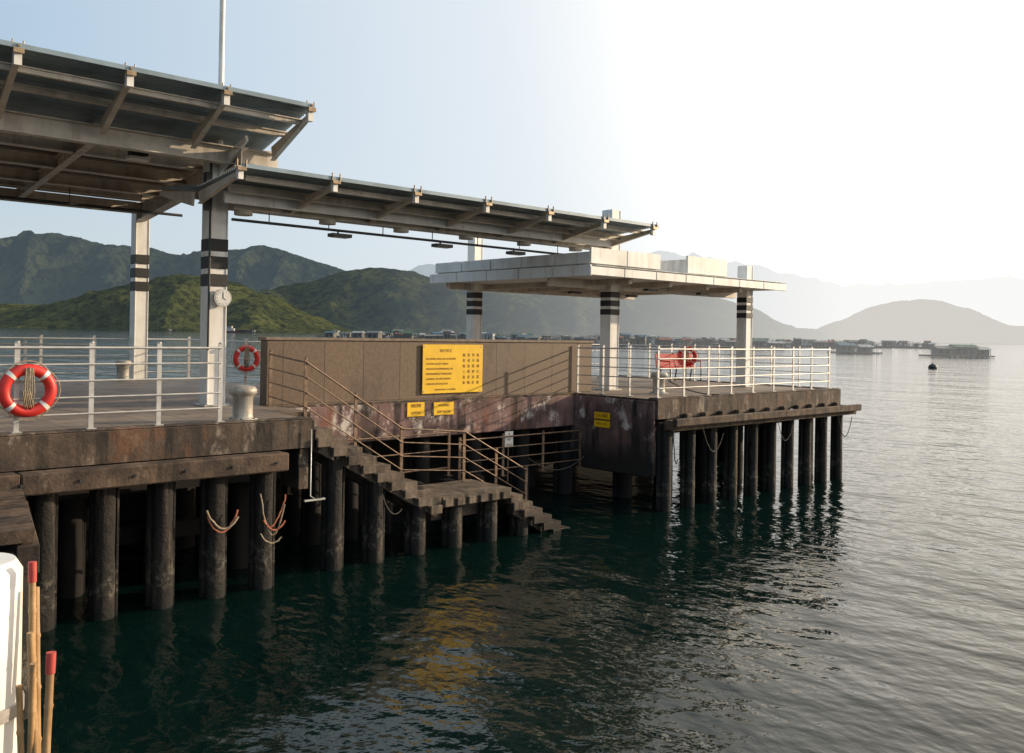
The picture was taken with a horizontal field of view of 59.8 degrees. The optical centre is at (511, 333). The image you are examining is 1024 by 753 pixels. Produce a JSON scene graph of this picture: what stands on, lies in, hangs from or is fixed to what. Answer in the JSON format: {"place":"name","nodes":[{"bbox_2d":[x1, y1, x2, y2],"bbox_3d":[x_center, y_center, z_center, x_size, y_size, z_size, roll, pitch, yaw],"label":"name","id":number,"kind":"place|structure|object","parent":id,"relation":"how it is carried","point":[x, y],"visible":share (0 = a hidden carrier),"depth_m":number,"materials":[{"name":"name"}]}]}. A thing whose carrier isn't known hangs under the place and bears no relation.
{"place":"outdoors","nodes":[
{"label":"outdoors","id":0,"kind":"place"},
{"bbox_2d":[0,230,344,304],"bbox_3d":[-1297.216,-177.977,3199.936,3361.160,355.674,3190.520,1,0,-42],"label":"mountain ridge","id":1,"kind":"structure","parent":0,"point":[43,269],"depth_m":2879.55,"materials":[{"name":"green plant"}]},
{"bbox_2d":[0,274,353,332],"bbox_3d":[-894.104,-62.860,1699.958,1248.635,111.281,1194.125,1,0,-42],"label":"hill","id":2,"kind":"structure","parent":0,"point":[174,302],"depth_m":1525.74,"materials":[{"name":"green plant"}]},
{"bbox_2d":[260,340,591,404],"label":"granite wall","id":3,"kind":"structure","parent":0,"point":[376,370],"depth_m":18.92,"materials":[{"name":"brown stone"}]},
{"bbox_2d":[258,337,593,342],"bbox_3d":[-1.389,0.146,20.109,9.140,0.060,0.330,1,0,-42],"label":"coping","id":4,"kind":"object","parent":3,"relation":"on","point":[401,339],"visible":1,"depth_m":19.30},
{"bbox_2d":[422,344,482,393],"bbox_3d":[-1.326,0.777,19.951,1.700,1.080,0.063,1,0,-42],"label":"notice sign","id":5,"kind":"object","parent":3,"relation":"attached to","point":[452,368],"visible":1,"depth_m":19.90,"materials":[{"name":"yellow metal"}]},
{"bbox_2d":[0,0,861,632],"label":"pier","id":6,"kind":"structure","parent":0,"point":[85,491],"depth_m":16.17,"materials":[{"name":"concrete"}]},
{"bbox_2d":[0,341,97,390],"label":"railing","id":7,"kind":"object","parent":6,"relation":"on","point":[25,356],"visible":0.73,"depth_m":20.06,"materials":[{"name":"metal"}]},
{"bbox_2d":[0,341,224,432],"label":"railing","id":8,"kind":"object","parent":6,"relation":"on","point":[17,347],"visible":1,"depth_m":12.55,"materials":[{"name":"metal"}]},
{"bbox_2d":[0,360,60,420],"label":"lifebuoy","id":9,"kind":"object","parent":8,"relation":"attached to","point":[9,404],"visible":1,"depth_m":11.70,"materials":[{"name":"plastic"}]},
{"bbox_2d":[114,360,131,378],"bbox_3d":[-10.503,0.987,24.028,0.480,0.560,0.480,1,0,-42],"label":"mooring bollard","id":10,"kind":"object","parent":6,"relation":"on","point":[122,371],"visible":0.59,"depth_m":23.89,"materials":[{"name":"metal"}]},
{"bbox_2d":[213,289,231,306],"bbox_3d":[-5.419,-0.675,16.646,0.330,0.330,0.104,1,0,-39],"label":"wall clock","id":11,"kind":"object","parent":6,"relation":"attached to","point":[222,297],"depth_m":16.61,"materials":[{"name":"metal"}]},
{"bbox_2d":[227,385,257,419],"bbox_3d":[-4.266,1.096,14.111,0.480,0.560,0.480,1,0,-42],"label":"mooring bollard","id":12,"kind":"object","parent":6,"relation":"on","point":[242,395],"visible":0.96,"depth_m":13.97,"materials":[{"name":"metal"}]},
{"bbox_2d":[0,335,599,385],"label":"railing","id":13,"kind":"object","parent":6,"relation":"on","point":[94,338],"visible":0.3,"depth_m":23.71,"materials":[{"name":"metal"}]},
{"bbox_2d":[231,344,260,373],"bbox_3d":[-6.800,0.631,22.811,0.768,0.768,0.176,1,0,-25],"label":"lifebuoy","id":14,"kind":"object","parent":13,"relation":"attached to","point":[246,367],"visible":0.98,"depth_m":22.76,"materials":[{"name":"plastic"}]},
{"bbox_2d":[304,429,324,501],"bbox_3d":[-3.200,2.120,14.391,0.370,1.152,0.112,1,0,-42],"label":"boat hook","id":15,"kind":"object","parent":6,"relation":"attached to","point":[315,499],"visible":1,"depth_m":14.39,"materials":[{"name":"metal"}]},
{"bbox_2d":[159,158,658,255],"bbox_3d":[-1.368,-2.392,20.216,11.992,0.965,3.780,1,0,-42],"label":"walkway canopy","id":16,"kind":"object","parent":6,"relation":"on","point":[248,189],"visible":0.95,"depth_m":18.21,"materials":[{"name":"metal"}]},
{"bbox_2d":[407,402,424,416],"bbox_3d":[-2.058,1.614,19.036,0.450,0.300,0.024,1,0,-42],"label":"warning sign","id":17,"kind":"object","parent":6,"relation":"attached to","point":[414,409],"visible":1,"depth_m":19.02,"materials":[{"name":"yellow metal"}]},
{"bbox_2d":[308,426,569,531],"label":"landing steps","id":18,"kind":"structure","parent":6,"relation":"attached to","point":[434,499],"depth_m":16.21,"materials":[{"name":"concrete"}]},
{"bbox_2d":[285,429,451,494],"bbox_3d":[-2.788,2.546,18.071,3.920,1.012,0.120,1,0,-42],"label":"landing railing","id":19,"kind":"object","parent":18,"relation":"on","point":[447,467],"visible":0.45,"depth_m":18.75,"materials":[{"name":"metal"}]},
{"bbox_2d":[266,350,527,499],"bbox_3d":[-2.157,2.132,18.139,5.500,3.562,1.550,1,0,-42],"label":"stair railing","id":20,"kind":"object","parent":18,"relation":"on","point":[355,409],"visible":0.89,"depth_m":16.91,"materials":[{"name":"metal"}]},
{"bbox_2d":[433,402,453,414],"bbox_3d":[-1.499,1.634,19.535,0.550,0.280,0.024,1,0,-42],"label":"warning sign","id":21,"kind":"object","parent":6,"relation":"attached to","point":[443,408],"visible":1,"depth_m":19.52,"materials":[{"name":"yellow metal"}]},
{"bbox_2d":[507,425,508,480],"bbox_3d":[-0.095,2.749,20.562,0.035,1.300,0.040,1,0,-42],"label":"sign post","id":22,"kind":"object","parent":6,"relation":"attached to","point":[507,454],"visible":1,"depth_m":20.55,"materials":[{"name":"metal"}]},
{"bbox_2d":[505,431,512,446],"bbox_3d":[-0.072,2.434,20.549,0.250,0.370,0.024,1,0,-42],"label":"warning sign","id":23,"kind":"object","parent":22,"relation":"attached to","point":[508,441],"visible":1,"depth_m":20.53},
{"bbox_2d":[206,380,851,543],"bbox_3d":[1.787,2.219,20.209,18.970,2.198,2.743,1,0,-42],"label":"mooring rope","id":24,"kind":"object","parent":6,"relation":"hanging from","point":[232,523],"visible":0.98,"depth_m":13.74,"materials":[{"name":"beige fabric"}]},
{"bbox_2d":[594,412,609,427],"bbox_3d":[2.177,2.078,21.564,0.024,0.360,0.500,1,0,-42],"label":"warning sign","id":25,"kind":"object","parent":6,"relation":"attached to","point":[601,423],"visible":1,"depth_m":21.54,"materials":[{"name":"yellow metal"}]},
{"bbox_2d":[430,209,785,390],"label":"waiting pavilion","id":26,"kind":"structure","parent":6,"relation":"on","point":[611,277],"depth_m":23.77,"materials":[{"name":"white paint"}]},
{"bbox_2d":[649,372,667,393],"bbox_3d":[3.717,1.235,22.525,0.480,0.560,0.480,1,0,-42],"label":"mooring bollard","id":27,"kind":"object","parent":6,"relation":"on","point":[661,381],"visible":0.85,"depth_m":22.39,"materials":[{"name":"metal"}]},
{"bbox_2d":[655,353,701,380],"bbox_3d":[5.421,1.068,28.874,1.900,0.920,0.603,1,0,-42],"label":"park bench","id":28,"kind":"object","parent":6,"relation":"on","point":[665,363],"visible":0.66,"depth_m":28.86,"materials":[{"name":"red paint"}]},
{"bbox_2d":[576,343,830,397],"bbox_3d":[3.439,0.889,26.443,7.920,1.242,8.700,1,0,-42],"label":"railing","id":29,"kind":"object","parent":6,"relation":"on","point":[684,358],"visible":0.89,"depth_m":23.02,"materials":[{"name":"metal"}]},
{"bbox_2d":[676,345,698,366],"bbox_3d":[5.794,0.741,29.456,0.748,0.748,0.176,1,0,17],"label":"lifebuoy","id":30,"kind":"object","parent":29,"relation":"attached to","point":[692,361],"visible":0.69,"depth_m":29.39,"materials":[{"name":"plastic"}]},
{"bbox_2d":[0,328,1023,752],"bbox_3d":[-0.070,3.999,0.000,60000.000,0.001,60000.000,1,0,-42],"label":"sea water","id":31,"kind":"structure","parent":0,"point":[870,600],"depth_m":12.50,"materials":[{"name":"teal liquid"}]},
{"bbox_2d":[0,552,24,752],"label":"white mooring post","id":32,"kind":"object","parent":31,"relation":"in","point":[11,585],"visible":0.81,"depth_m":4.07,"materials":[{"name":"paint"}]},
{"bbox_2d":[15,561,55,752],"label":"bamboo poles","id":33,"kind":"object","parent":32,"relation":"attached to","point":[33,634],"visible":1,"depth_m":3.97,"materials":[{"name":"beige wood"}]},
{"bbox_2d":[0,544,28,719],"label":"platform pile","id":34,"kind":"object","parent":31,"relation":"in","point":[25,620],"visible":0.04,"depth_m":9.03,"materials":[{"name":"wood"}]},
{"bbox_2d":[0,488,39,573],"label":"timber landing platform","id":35,"kind":"structure","parent":34,"relation":"on","point":[18,531],"depth_m":9.08,"materials":[{"name":"brown wood"}]},
{"bbox_2d":[226,326,252,332],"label":"work boat","id":36,"kind":"object","parent":31,"relation":"on","point":[230,329],"visible":0.74,"depth_m":937.57,"materials":[{"name":"white"}]},
{"bbox_2d":[319,329,937,348],"bbox_3d":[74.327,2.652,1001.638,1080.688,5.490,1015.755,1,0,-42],"label":"fish farm rafts","id":37,"kind":"object","parent":31,"relation":"on","point":[625,338],"visible":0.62,"depth_m":439.06,"materials":[{"name":"grey wood"}]},
{"bbox_2d":[722,338,784,348],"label":"floating raft house","id":38,"kind":"structure","parent":31,"relation":"on","point":[757,343],"depth_m":327.50,"materials":[{"name":"grey wood"}]},
{"bbox_2d":[806,340,846,347],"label":"floating raft house","id":39,"kind":"structure","parent":31,"relation":"on","point":[819,344],"depth_m":417.56,"materials":[{"name":"grey wood"}]},
{"bbox_2d":[827,343,882,353],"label":"floating raft house","id":40,"kind":"structure","parent":31,"relation":"on","point":[851,348],"depth_m":259.50,"materials":[{"name":"grey wood"}]},
{"bbox_2d":[928,363,936,368],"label":"mooring buoy","id":41,"kind":"object","parent":31,"relation":"in","point":[932,366],"visible":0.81,"depth_m":130.54,"materials":[{"name":"black plastic"}]},
{"bbox_2d":[918,344,994,357],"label":"floating raft house","id":42,"kind":"structure","parent":31,"relation":"on","point":[961,351],"depth_m":229.50,"materials":[{"name":"grey wood"}]},
{"bbox_2d":[0,0,1023,286],"label":"sky","id":43,"kind":"structure","parent":0,"point":[844,143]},
{"bbox_2d":[456,427,580,480],"bbox_3d":[0.265,2.774,20.804,3.920,0.962,0.120,1,0,-42],"label":"landing railing","id":44,"kind":"object","parent":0,"point":[543,433],"visible":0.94,"depth_m":20.72,"materials":[{"name":"metal"}]},
{"bbox_2d":[259,267,848,340],"bbox_3d":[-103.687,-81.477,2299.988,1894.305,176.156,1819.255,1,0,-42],"label":"hills","id":45,"kind":"structure","parent":0,"point":[377,299],"depth_m":2013.02,"materials":[{"name":"green plant"}]},
{"bbox_2d":[408,250,1023,328],"bbox_3d":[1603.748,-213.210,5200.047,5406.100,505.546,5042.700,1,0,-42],"label":"mountains","id":46,"kind":"structure","parent":0,"point":[808,302],"depth_m":4839.61,"materials":[{"name":"grey"}]},
{"bbox_2d":[817,299,1023,343],"bbox_3d":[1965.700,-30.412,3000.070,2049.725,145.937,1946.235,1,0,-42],"label":"hill","id":47,"kind":"structure","parent":0,"point":[922,320],"depth_m":2755.34,"materials":[{"name":"grey"}]}
]}

